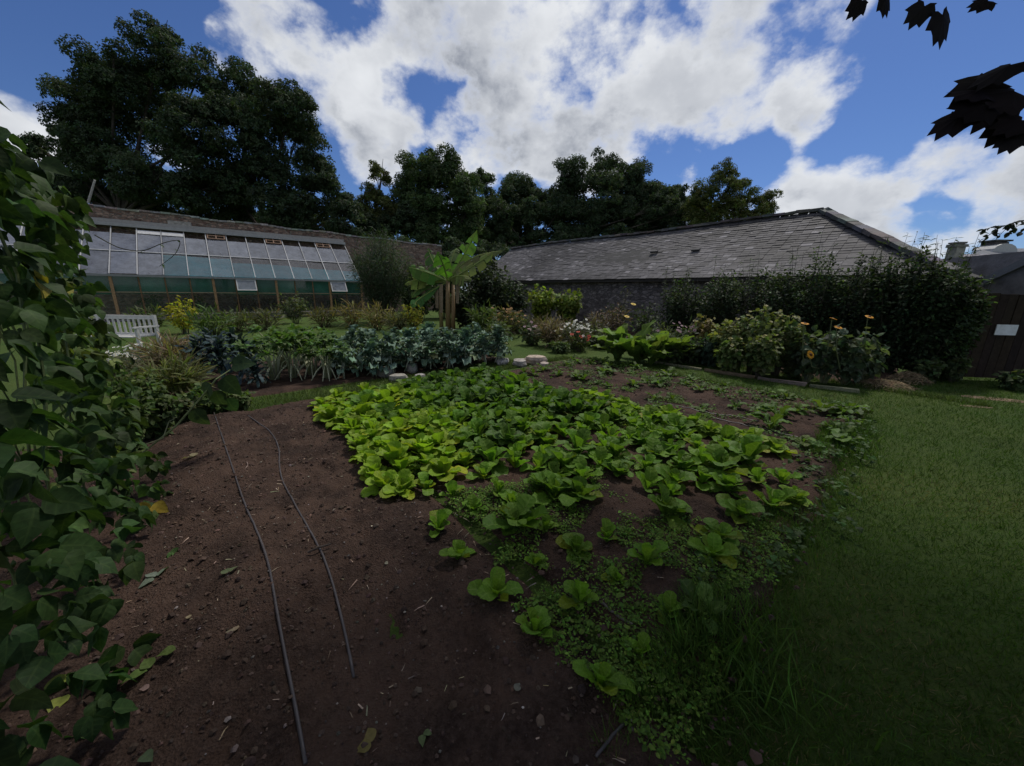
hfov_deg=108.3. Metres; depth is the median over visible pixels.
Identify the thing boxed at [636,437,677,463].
lettuce
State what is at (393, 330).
brassica plant
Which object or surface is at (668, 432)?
lettuce
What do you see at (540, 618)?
lettuce
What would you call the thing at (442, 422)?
lettuce
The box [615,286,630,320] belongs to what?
flowering clump
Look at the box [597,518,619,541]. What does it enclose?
lettuce
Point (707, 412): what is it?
drip hose
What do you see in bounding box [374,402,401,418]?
lettuce
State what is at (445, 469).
lettuce
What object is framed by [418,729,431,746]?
fallen leaf
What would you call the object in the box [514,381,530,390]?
lettuce
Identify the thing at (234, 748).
pebbles
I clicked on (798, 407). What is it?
lettuce
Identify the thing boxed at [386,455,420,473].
lettuce
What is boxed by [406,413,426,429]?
lettuce
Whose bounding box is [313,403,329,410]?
lettuce
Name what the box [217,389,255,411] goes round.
weed clump
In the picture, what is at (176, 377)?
dry grass clump
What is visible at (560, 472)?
lettuce
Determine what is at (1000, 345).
plank gate
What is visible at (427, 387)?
lettuce
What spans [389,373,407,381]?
rubble stone
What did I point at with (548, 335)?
dry grass clump
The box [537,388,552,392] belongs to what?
lettuce
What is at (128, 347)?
flowering clump
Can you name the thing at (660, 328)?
border plant
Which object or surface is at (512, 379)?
lettuce
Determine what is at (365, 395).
lettuce
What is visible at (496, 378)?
lettuce
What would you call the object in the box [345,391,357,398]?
lettuce
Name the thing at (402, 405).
lettuce
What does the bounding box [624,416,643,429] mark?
lettuce
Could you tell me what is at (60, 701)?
fallen leaf
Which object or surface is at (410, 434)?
lettuce
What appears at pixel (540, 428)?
lettuce
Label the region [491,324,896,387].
flower border soil
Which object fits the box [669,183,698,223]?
broadleaf tree
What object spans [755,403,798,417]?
lettuce
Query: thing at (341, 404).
lettuce
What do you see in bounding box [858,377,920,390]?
hay heap
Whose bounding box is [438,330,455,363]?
brassica plant
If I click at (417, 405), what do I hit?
lettuce
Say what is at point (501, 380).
lettuce
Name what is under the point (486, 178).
broadleaf tree
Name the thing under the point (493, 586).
lettuce
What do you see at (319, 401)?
lettuce
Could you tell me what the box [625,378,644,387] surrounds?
lettuce
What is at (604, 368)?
lettuce
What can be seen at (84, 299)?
runner bean plant
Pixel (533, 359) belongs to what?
rubble stone
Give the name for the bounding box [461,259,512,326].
leafy shrub
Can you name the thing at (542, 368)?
lettuce
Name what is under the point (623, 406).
lettuce
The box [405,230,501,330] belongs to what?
banana plant
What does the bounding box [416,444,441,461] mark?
lettuce
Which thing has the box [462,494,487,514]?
lettuce
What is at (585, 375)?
lettuce
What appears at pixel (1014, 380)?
weed clump
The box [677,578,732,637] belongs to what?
lettuce
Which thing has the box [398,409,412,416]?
lettuce
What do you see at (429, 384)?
lettuce
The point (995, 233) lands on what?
leaved tree
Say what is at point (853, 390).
edging board
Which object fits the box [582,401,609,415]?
lettuce
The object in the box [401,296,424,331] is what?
golden shrub
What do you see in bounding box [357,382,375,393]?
lettuce
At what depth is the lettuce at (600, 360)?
8.29 m
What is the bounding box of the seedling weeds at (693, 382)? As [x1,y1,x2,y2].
[521,356,856,457]
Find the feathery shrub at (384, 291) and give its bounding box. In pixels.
[346,224,417,322]
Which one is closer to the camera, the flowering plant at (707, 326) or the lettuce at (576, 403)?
the lettuce at (576, 403)
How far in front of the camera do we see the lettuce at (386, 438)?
3.57 m
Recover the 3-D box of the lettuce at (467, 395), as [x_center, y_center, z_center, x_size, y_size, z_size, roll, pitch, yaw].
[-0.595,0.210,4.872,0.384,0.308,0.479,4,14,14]
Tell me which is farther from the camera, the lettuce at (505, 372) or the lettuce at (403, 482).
the lettuce at (505, 372)
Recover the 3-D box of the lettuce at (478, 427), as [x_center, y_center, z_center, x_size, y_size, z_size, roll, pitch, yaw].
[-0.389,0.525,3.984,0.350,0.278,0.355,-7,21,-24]
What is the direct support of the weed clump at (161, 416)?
on the vegetable bed soil at (374, 671)
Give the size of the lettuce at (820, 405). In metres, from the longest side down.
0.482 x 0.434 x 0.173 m
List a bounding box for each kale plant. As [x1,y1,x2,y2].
[170,332,220,380]
[191,327,227,364]
[194,331,240,377]
[206,327,255,372]
[222,332,269,384]
[239,353,271,387]
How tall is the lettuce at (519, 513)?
0.190 m
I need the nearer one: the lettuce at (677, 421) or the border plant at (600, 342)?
the lettuce at (677, 421)
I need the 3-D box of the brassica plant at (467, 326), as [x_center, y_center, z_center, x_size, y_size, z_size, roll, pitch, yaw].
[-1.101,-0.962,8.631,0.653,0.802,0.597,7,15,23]
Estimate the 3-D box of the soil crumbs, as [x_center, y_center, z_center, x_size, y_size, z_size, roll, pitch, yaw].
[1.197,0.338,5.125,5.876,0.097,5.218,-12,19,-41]
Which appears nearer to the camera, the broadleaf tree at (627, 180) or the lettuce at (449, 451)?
the lettuce at (449, 451)
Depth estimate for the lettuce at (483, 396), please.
5.11 m
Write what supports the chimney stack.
part of the slate roofed house
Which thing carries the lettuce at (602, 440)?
on the lettuce bed soil at (637, 502)
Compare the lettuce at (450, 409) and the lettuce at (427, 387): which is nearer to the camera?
the lettuce at (450, 409)
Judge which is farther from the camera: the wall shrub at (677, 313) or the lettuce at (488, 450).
the wall shrub at (677, 313)
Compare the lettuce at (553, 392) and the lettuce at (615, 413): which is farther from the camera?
the lettuce at (553, 392)
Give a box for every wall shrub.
[656,265,702,336]
[692,255,750,328]
[734,251,807,334]
[777,231,849,344]
[822,234,910,347]
[857,231,955,373]
[891,232,989,376]
[934,274,997,379]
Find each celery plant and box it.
[231,329,304,383]
[249,324,306,369]
[264,329,314,381]
[266,323,325,367]
[277,329,335,378]
[301,332,350,381]
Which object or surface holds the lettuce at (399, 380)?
on the lettuce bed soil at (637, 502)
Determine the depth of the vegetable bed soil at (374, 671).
1.68 m
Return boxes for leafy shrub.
[274,291,312,322]
[392,276,411,313]
[403,262,438,323]
[418,265,465,318]
[450,284,484,327]
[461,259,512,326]
[488,275,533,324]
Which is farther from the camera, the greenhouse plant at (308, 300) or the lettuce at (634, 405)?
the greenhouse plant at (308, 300)
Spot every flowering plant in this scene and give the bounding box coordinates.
[689,314,715,342]
[707,314,748,367]
[713,335,749,372]
[735,304,777,372]
[742,333,784,378]
[768,309,805,375]
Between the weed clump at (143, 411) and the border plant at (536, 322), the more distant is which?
the border plant at (536, 322)
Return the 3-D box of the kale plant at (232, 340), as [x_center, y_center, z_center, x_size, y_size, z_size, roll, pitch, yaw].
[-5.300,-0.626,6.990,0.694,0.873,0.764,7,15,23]
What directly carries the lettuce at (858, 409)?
on the lettuce bed soil at (637, 502)
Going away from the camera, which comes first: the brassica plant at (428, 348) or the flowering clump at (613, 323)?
the brassica plant at (428, 348)
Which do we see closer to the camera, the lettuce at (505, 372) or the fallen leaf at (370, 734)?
the fallen leaf at (370, 734)
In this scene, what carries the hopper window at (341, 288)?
in the greenhouse
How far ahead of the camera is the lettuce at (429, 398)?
4.83 m
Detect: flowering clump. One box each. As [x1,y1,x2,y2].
[98,350,140,376]
[108,340,151,370]
[463,299,501,331]
[488,303,525,337]
[518,321,543,344]
[555,318,593,348]
[566,331,593,351]
[597,302,632,331]
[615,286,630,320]
[656,315,706,361]
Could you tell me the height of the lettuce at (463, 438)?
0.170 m
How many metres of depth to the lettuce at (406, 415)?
4.29 m
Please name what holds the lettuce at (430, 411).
on the lettuce bed soil at (637, 502)
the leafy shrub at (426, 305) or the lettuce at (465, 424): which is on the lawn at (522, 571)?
the leafy shrub at (426, 305)
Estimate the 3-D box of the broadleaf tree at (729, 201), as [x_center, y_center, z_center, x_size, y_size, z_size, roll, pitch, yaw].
[23.593,-15.797,40.095,10.346,15.371,6.064,1,14,0]
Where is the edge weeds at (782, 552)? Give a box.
[694,409,880,585]
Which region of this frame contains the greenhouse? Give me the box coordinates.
[0,217,364,323]
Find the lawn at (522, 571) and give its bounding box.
[0,291,1023,765]
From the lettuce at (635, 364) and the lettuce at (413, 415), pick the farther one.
the lettuce at (635, 364)
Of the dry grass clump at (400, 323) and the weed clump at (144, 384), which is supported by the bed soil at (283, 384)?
the weed clump at (144, 384)
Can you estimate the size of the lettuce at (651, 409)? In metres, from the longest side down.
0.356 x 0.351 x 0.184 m
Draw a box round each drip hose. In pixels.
[213,412,307,764]
[248,415,354,677]
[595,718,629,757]
[655,401,758,421]
[702,414,833,444]
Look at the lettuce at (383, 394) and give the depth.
4.95 m
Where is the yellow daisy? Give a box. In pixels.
[624,303,641,333]
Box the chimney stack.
[944,242,968,258]
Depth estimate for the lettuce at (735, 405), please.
5.21 m
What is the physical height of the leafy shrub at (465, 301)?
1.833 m
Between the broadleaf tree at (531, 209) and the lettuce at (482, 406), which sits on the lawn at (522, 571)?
the broadleaf tree at (531, 209)
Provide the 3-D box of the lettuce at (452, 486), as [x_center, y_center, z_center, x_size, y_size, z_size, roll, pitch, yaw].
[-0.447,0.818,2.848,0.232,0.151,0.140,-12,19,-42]
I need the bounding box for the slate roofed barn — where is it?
[472,207,959,335]
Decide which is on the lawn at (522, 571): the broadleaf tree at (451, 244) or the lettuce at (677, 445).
the broadleaf tree at (451, 244)
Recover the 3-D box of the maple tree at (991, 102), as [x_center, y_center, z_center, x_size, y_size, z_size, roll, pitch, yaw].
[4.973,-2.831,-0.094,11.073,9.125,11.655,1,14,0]
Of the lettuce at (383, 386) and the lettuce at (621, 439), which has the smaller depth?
the lettuce at (621, 439)
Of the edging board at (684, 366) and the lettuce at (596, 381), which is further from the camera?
the edging board at (684, 366)
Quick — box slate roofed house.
[963,239,1023,276]
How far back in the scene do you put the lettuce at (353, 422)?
3.96 m
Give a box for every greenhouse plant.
[133,293,165,313]
[177,294,207,312]
[232,296,260,311]
[260,295,284,311]
[292,294,313,310]
[325,295,348,309]
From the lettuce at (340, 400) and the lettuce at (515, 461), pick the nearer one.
the lettuce at (515, 461)
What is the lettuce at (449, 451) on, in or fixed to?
on the lettuce bed soil at (637, 502)
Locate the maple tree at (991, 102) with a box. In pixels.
[845,0,1023,154]
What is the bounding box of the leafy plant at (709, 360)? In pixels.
[694,332,718,367]
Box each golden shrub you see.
[158,295,197,333]
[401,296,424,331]
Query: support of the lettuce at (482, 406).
on the lettuce bed soil at (637, 502)
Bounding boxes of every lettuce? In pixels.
[307,397,331,408]
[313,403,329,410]
[313,404,343,422]
[313,406,326,416]
[324,387,349,406]
[325,409,350,428]
[330,397,344,405]
[332,417,348,430]
[336,415,365,433]
[338,401,356,410]
[339,399,354,408]
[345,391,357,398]
[345,428,372,443]
[346,402,380,418]
[347,433,374,449]
[348,389,376,406]
[349,445,369,464]
[355,449,382,469]
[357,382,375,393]
[358,418,388,435]
[358,455,392,480]
[361,409,381,427]
[361,469,413,497]
[362,426,384,439]
[365,436,382,451]
[367,403,393,411]
[372,389,400,403]
[374,384,386,388]
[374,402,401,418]
[374,433,413,455]
[377,440,409,471]
[378,412,398,420]
[379,396,402,407]
[379,468,415,499]
[382,417,415,436]
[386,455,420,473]
[387,383,409,399]
[389,403,410,415]
[396,378,408,384]
[396,395,408,403]
[397,429,418,439]
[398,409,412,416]
[400,395,418,408]
[401,377,415,388]
[401,387,412,395]
[401,433,440,453]
[402,413,428,425]
[406,386,419,396]
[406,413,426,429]
[408,415,431,434]
[408,453,441,471]
[409,381,420,388]
[410,399,430,412]
[412,375,426,380]
[413,471,435,495]
[415,383,433,388]
[415,391,428,398]
[416,387,437,394]
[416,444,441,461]
[417,405,446,420]
[418,385,436,397]
[420,394,440,403]
[420,429,459,454]
[420,456,467,481]
[421,378,434,385]
[424,371,444,383]
[424,417,461,431]
[425,399,455,410]
[427,426,446,445]
[428,396,447,407]
[428,508,451,537]
[429,412,442,421]
[431,373,448,383]
[431,382,443,389]
[431,389,453,398]
[434,445,463,464]
[435,391,454,401]
[437,406,456,415]
[439,480,464,498]
[439,539,474,559]
[441,376,453,385]
[441,409,469,427]
[441,426,472,446]
[443,380,463,386]
[443,384,459,400]
[444,369,461,376]
[447,431,474,451]
[451,450,476,467]
[452,386,481,404]
[453,367,463,376]
[453,381,474,395]
[455,401,466,408]
[459,372,484,388]
[459,417,488,438]
[459,421,470,429]
[461,407,476,423]
[462,406,486,423]
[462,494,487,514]
[463,438,484,461]
[466,367,482,376]
[466,401,496,410]
[466,410,494,421]
[466,461,495,479]
[467,414,492,433]
[467,566,523,600]
[472,385,496,402]
[474,373,485,384]
[474,434,503,445]
[475,439,511,475]
[478,362,489,374]
[479,382,498,387]
[482,368,504,379]
[482,377,496,386]
[482,494,548,535]
[484,393,499,408]
[485,386,495,396]
[485,419,521,434]
[485,422,525,445]
[487,388,508,406]
[487,397,514,418]
[487,405,505,422]
[490,366,504,376]
[490,477,510,496]
[494,376,499,384]
[496,378,510,398]
[497,409,527,429]
[498,491,520,505]
[500,377,517,390]
[500,378,521,400]
[501,370,515,383]
[502,406,521,413]
[505,374,528,383]
[505,448,529,467]
[506,413,532,433]
[508,435,536,449]
[508,442,526,458]
[509,392,528,406]
[511,385,532,402]
[514,373,528,385]
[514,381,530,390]
[515,396,542,412]
[515,605,552,637]
[517,405,544,426]
[518,367,529,373]
[519,383,534,395]
[520,452,558,471]
[521,421,557,443]
[523,471,548,492]
[524,552,547,568]
[526,417,553,431]
[527,368,540,375]
[528,379,545,389]
[528,388,549,402]
[530,470,578,504]
[531,396,559,407]
[531,444,559,453]
[534,405,553,418]
[534,514,558,529]
[536,363,552,370]
[536,435,557,445]
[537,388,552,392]
[538,384,555,388]
[539,410,559,421]
[542,397,577,419]
[542,461,575,478]
[543,446,587,467]
[547,389,558,400]
[550,370,564,375]
[550,387,578,411]
[552,414,576,431]
[552,421,567,436]
[553,397,592,417]
[555,428,596,456]
[555,532,592,564]
[558,476,603,505]
[558,579,598,609]
[561,360,573,364]
[561,456,602,478]
[566,370,582,377]
[566,429,592,444]
[572,388,588,392]
[572,421,590,429]
[572,659,635,695]
[574,411,600,427]
[576,370,592,380]
[577,393,598,412]
[581,360,595,364]
[581,386,597,400]
[581,394,594,401]
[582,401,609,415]
[588,413,615,431]
[588,432,620,448]
[588,446,612,469]
[589,377,603,383]
[593,356,609,363]
[593,389,620,404]
[596,365,617,374]
[596,396,611,412]
[597,426,626,439]
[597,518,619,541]
[599,406,629,425]
[601,458,633,476]
[601,565,626,584]
[603,436,635,460]
[606,404,625,418]
[611,402,633,413]
[617,395,631,406]
[617,434,628,442]
[619,632,650,668]
[620,386,635,391]
[621,426,636,440]
[622,410,640,419]
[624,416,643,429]
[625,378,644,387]
[627,402,643,412]
[627,540,668,565]
[628,361,639,368]
[629,427,660,445]
[631,416,665,440]
[633,364,646,369]
[633,454,659,469]
[635,466,662,492]
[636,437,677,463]
[638,405,662,423]
[641,376,653,382]
[641,410,659,426]
[643,401,664,406]
[645,391,662,400]
[647,484,692,533]
[651,375,669,386]
[654,404,682,424]
[654,425,685,447]
[654,464,696,491]
[656,413,694,434]
[657,478,682,495]
[657,590,683,627]
[658,366,677,375]
[663,439,691,457]
[665,392,681,401]
[666,450,701,470]
[677,378,692,384]
[677,427,696,438]
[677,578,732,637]
[682,412,703,432]
[683,434,705,450]
[686,373,698,379]
[687,532,739,568]
[689,403,711,411]
[689,446,711,465]
[690,382,708,389]
[691,443,748,475]
[692,465,713,490]
[694,517,744,545]
[695,420,721,437]
[708,385,729,392]
[708,470,750,500]
[709,424,739,443]
[712,426,740,437]
[716,493,764,523]
[717,440,740,453]
[723,434,769,474]
[727,399,746,409]
[735,389,748,392]
[735,427,769,444]
[745,411,791,429]
[746,403,770,416]
[748,467,768,483]
[753,483,797,514]
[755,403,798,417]
[760,387,775,394]
[762,436,797,459]
[766,468,802,483]
[768,401,782,411]
[770,389,797,398]
[779,485,813,506]
[790,403,814,415]
[790,435,824,447]
[805,398,847,411]
[815,419,856,431]
[822,425,864,441]
[828,402,860,414]
[836,400,873,414]
[837,415,867,423]
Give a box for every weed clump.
[102,390,152,451]
[106,364,163,396]
[119,382,183,439]
[123,301,172,332]
[167,392,205,424]
[178,302,238,336]
[183,383,221,414]
[209,305,262,331]
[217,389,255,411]
[246,304,287,330]
[303,303,340,326]
[911,355,947,382]
[992,369,1023,390]
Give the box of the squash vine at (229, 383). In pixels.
[141,356,255,452]
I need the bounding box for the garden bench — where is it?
[61,315,162,352]
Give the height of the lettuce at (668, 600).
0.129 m
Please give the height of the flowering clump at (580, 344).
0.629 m
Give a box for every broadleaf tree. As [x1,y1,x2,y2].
[8,8,249,214]
[90,186,258,222]
[193,55,367,236]
[236,199,422,236]
[345,159,404,238]
[372,142,493,249]
[395,235,510,269]
[468,167,503,245]
[486,170,555,243]
[487,190,717,255]
[535,146,682,240]
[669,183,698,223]
[680,157,783,224]
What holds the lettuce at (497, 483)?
on the lettuce bed soil at (637, 502)
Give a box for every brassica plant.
[317,333,333,369]
[326,338,362,378]
[327,337,354,370]
[341,324,361,354]
[342,334,359,364]
[352,327,379,370]
[356,337,388,376]
[368,328,379,349]
[368,332,383,353]
[375,330,408,373]
[382,333,401,367]
[383,327,400,356]
[395,327,420,365]
[400,337,424,371]
[408,327,421,352]
[415,321,441,358]
[415,334,442,369]
[419,327,443,362]
[436,330,464,367]
[437,327,451,358]
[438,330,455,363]
[451,327,481,365]
[452,329,460,336]
[456,325,475,341]
[469,321,484,346]
[470,325,479,353]
[472,331,493,363]
[472,332,482,359]
[487,326,514,362]
[489,324,511,358]
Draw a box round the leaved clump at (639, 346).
[590,320,699,364]
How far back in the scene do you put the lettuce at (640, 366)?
7.70 m
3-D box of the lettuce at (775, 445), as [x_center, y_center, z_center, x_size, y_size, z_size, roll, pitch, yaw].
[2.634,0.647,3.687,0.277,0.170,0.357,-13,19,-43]
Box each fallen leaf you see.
[44,674,66,688]
[47,694,70,712]
[119,657,155,684]
[137,748,152,761]
[139,566,168,587]
[139,684,148,690]
[156,645,175,656]
[221,566,237,573]
[226,625,238,632]
[357,728,375,752]
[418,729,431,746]
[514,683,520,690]
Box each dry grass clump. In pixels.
[125,328,207,372]
[126,342,216,395]
[328,298,367,327]
[355,298,392,329]
[382,306,411,331]
[531,312,568,347]
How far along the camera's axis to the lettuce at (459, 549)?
2.21 m
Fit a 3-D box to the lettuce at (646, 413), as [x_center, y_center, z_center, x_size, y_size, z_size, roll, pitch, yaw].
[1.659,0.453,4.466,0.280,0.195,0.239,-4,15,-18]
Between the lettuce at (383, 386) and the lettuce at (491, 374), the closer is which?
the lettuce at (383, 386)
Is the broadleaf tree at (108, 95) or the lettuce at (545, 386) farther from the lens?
the broadleaf tree at (108, 95)
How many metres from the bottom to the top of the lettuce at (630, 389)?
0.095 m
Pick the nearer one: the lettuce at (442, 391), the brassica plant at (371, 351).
the lettuce at (442, 391)
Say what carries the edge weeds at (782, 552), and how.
on the lettuce bed soil at (637, 502)
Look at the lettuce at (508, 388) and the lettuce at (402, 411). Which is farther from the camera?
the lettuce at (508, 388)
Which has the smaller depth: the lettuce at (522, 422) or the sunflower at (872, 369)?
the lettuce at (522, 422)
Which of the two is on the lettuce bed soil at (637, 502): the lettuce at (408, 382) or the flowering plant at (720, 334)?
the lettuce at (408, 382)
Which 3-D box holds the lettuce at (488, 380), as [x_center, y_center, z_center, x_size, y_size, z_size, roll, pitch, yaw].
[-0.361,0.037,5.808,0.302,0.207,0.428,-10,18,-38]
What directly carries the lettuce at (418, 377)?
on the lettuce bed soil at (637, 502)
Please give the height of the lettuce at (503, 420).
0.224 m
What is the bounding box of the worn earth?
[961,395,1023,402]
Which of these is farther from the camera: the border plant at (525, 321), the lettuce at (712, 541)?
the border plant at (525, 321)
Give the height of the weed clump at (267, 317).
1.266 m
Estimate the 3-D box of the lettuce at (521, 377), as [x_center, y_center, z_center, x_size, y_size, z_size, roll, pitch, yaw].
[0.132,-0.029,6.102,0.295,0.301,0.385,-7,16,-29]
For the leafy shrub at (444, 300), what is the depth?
20.47 m
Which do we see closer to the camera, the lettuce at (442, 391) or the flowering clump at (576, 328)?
the lettuce at (442, 391)
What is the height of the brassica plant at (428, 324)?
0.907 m
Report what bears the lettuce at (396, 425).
on the lettuce bed soil at (637, 502)
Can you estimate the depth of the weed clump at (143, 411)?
3.56 m
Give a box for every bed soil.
[0,399,707,765]
[135,350,495,396]
[345,357,863,700]
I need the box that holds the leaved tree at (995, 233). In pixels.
[972,220,1023,250]
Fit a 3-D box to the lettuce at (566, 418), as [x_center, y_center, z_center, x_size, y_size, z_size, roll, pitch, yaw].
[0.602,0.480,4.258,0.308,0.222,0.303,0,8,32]
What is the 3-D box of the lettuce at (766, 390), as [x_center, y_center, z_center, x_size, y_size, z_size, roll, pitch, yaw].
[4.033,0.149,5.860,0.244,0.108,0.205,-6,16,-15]
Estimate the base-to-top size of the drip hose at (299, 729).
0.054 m
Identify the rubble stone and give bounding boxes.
[376,366,395,377]
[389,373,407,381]
[406,363,417,372]
[496,357,508,365]
[512,358,526,366]
[524,355,547,364]
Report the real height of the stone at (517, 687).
0.014 m
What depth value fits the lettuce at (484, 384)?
5.65 m
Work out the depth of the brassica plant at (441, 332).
8.39 m
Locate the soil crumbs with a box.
[411,361,868,722]
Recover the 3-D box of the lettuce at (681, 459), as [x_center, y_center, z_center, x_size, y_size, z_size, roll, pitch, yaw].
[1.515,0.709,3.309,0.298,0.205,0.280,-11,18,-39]
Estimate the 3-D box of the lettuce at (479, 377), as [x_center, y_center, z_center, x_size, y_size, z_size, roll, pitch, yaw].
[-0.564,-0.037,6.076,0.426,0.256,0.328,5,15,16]
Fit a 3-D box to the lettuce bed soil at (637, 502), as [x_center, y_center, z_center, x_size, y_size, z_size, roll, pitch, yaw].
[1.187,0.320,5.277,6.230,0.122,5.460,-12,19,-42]
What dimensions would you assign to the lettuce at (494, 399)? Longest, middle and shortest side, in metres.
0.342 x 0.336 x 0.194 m
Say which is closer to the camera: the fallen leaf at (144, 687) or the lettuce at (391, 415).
the fallen leaf at (144, 687)
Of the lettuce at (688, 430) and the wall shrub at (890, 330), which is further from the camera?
the wall shrub at (890, 330)
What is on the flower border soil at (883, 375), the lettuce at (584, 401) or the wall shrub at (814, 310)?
the wall shrub at (814, 310)
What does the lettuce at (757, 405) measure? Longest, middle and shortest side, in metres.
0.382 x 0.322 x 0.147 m
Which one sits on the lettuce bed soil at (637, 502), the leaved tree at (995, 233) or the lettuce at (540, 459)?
the lettuce at (540, 459)
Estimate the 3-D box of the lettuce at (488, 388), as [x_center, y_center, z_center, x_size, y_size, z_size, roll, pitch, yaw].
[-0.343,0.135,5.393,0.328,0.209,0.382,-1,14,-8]
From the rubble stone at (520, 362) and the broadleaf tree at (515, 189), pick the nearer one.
the rubble stone at (520, 362)
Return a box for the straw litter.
[128,403,687,765]
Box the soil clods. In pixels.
[3,400,784,765]
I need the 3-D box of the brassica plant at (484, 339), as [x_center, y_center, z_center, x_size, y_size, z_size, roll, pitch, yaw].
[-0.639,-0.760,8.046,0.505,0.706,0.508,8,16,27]
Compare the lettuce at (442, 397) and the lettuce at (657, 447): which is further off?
the lettuce at (442, 397)
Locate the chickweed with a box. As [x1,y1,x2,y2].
[349,375,800,765]
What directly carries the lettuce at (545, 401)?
on the lettuce bed soil at (637, 502)
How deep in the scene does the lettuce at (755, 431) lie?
3.90 m
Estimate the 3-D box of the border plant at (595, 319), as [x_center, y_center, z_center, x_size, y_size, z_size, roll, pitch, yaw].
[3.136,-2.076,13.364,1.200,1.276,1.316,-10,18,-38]
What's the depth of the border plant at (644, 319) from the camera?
12.35 m
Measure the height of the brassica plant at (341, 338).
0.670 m
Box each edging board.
[654,361,701,370]
[704,368,754,378]
[758,376,806,385]
[809,384,859,392]
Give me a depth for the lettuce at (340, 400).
4.90 m
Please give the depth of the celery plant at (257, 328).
7.14 m
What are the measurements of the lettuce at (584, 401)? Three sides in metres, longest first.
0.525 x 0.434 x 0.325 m
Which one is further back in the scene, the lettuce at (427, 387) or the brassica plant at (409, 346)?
the brassica plant at (409, 346)
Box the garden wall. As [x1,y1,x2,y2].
[0,203,441,314]
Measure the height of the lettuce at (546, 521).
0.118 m
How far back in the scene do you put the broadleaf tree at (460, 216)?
39.06 m
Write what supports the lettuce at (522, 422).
on the lettuce bed soil at (637, 502)
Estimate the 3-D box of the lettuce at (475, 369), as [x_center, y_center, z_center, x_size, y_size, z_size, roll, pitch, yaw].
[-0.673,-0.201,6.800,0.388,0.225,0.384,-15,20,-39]
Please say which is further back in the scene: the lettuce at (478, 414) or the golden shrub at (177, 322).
the golden shrub at (177, 322)
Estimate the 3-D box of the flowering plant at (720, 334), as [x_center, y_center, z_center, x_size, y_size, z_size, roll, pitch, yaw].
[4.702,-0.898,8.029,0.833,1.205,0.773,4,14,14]
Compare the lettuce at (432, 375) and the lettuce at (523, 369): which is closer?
the lettuce at (432, 375)
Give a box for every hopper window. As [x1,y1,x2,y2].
[236,279,256,290]
[330,282,347,291]
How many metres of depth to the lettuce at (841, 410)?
4.96 m
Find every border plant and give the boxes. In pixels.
[485,318,512,340]
[508,313,532,333]
[525,314,552,332]
[546,340,570,353]
[548,314,574,339]
[579,315,608,345]
[581,309,616,332]
[590,327,613,348]
[601,304,629,329]
[627,301,666,335]
[646,319,677,342]
[682,336,706,364]
[779,334,811,378]
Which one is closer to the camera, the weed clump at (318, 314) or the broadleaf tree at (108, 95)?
the weed clump at (318, 314)
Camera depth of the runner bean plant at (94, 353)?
2.83 m
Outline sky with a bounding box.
[0,0,1023,290]
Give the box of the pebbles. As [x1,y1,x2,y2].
[131,402,778,765]
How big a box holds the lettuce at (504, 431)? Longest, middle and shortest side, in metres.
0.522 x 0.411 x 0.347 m
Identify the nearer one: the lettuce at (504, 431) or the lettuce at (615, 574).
the lettuce at (615, 574)
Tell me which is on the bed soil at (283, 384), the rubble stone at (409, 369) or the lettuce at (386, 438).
the rubble stone at (409, 369)
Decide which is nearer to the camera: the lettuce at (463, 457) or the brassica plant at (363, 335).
the lettuce at (463, 457)
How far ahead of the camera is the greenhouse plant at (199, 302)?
18.58 m
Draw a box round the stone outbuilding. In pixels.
[938,251,1023,294]
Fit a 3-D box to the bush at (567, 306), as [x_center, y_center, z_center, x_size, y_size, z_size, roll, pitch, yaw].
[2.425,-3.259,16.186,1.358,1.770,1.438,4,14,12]
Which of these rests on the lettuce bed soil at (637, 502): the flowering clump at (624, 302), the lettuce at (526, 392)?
the lettuce at (526, 392)
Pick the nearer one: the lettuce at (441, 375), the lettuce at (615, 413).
the lettuce at (615, 413)
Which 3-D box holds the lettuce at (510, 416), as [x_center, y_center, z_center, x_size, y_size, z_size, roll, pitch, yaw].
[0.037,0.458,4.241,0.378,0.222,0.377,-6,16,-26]
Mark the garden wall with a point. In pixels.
(416, 252)
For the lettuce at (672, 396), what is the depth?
5.48 m
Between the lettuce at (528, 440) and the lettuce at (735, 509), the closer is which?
the lettuce at (735, 509)
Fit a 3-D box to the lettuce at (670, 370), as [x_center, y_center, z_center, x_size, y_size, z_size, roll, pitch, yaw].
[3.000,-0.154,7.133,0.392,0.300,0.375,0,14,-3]
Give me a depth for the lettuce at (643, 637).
1.65 m
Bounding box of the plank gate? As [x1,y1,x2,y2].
[962,287,1023,377]
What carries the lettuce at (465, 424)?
on the lettuce bed soil at (637, 502)
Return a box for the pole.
[87,180,95,202]
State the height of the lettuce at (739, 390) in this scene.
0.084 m
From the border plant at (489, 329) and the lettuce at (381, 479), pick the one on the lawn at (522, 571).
the border plant at (489, 329)
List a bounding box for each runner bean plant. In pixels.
[0,100,161,765]
[0,126,178,619]
[0,172,179,545]
[0,263,144,504]
[0,551,80,765]
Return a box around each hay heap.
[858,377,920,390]
[886,371,933,385]
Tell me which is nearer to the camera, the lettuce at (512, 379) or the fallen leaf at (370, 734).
the fallen leaf at (370, 734)
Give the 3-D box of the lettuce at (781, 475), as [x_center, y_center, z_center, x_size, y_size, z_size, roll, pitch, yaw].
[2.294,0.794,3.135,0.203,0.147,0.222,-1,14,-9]
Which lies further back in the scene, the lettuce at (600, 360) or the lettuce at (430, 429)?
the lettuce at (600, 360)
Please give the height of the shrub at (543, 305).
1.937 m
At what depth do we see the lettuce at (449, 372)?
6.38 m
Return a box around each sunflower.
[787,322,836,382]
[807,317,858,383]
[829,326,876,385]
[857,315,889,381]

